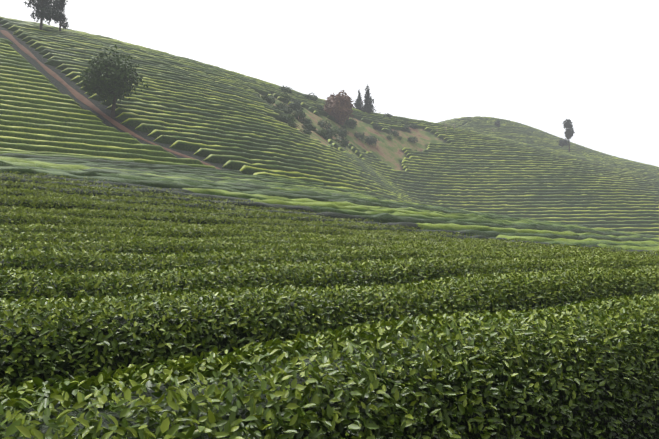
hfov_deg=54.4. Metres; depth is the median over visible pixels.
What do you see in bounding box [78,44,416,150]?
broad foliage
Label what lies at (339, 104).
brown foliage
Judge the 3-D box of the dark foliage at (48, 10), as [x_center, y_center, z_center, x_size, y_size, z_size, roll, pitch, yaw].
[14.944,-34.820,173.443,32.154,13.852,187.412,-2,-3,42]
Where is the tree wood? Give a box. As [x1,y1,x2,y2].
[39,0,569,151]
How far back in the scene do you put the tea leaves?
3.38 m
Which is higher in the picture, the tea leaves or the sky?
the sky
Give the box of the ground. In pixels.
[0,24,466,170]
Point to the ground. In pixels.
(391, 153)
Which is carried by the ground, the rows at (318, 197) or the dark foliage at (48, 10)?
the rows at (318, 197)
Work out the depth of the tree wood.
92.38 m
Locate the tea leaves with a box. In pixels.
[0,171,658,438]
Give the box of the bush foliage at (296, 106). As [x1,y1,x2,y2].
[264,85,418,146]
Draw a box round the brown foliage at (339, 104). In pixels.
[323,90,354,125]
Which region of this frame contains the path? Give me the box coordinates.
[0,30,219,168]
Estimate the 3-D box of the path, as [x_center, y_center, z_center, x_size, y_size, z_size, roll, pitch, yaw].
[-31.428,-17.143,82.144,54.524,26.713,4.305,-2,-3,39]
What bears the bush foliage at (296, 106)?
on the ground
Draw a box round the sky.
[0,0,658,166]
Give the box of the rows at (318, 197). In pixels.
[0,151,658,250]
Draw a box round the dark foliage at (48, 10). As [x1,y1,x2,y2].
[23,0,574,146]
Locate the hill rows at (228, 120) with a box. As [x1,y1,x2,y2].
[0,16,658,235]
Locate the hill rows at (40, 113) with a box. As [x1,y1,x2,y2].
[0,38,215,168]

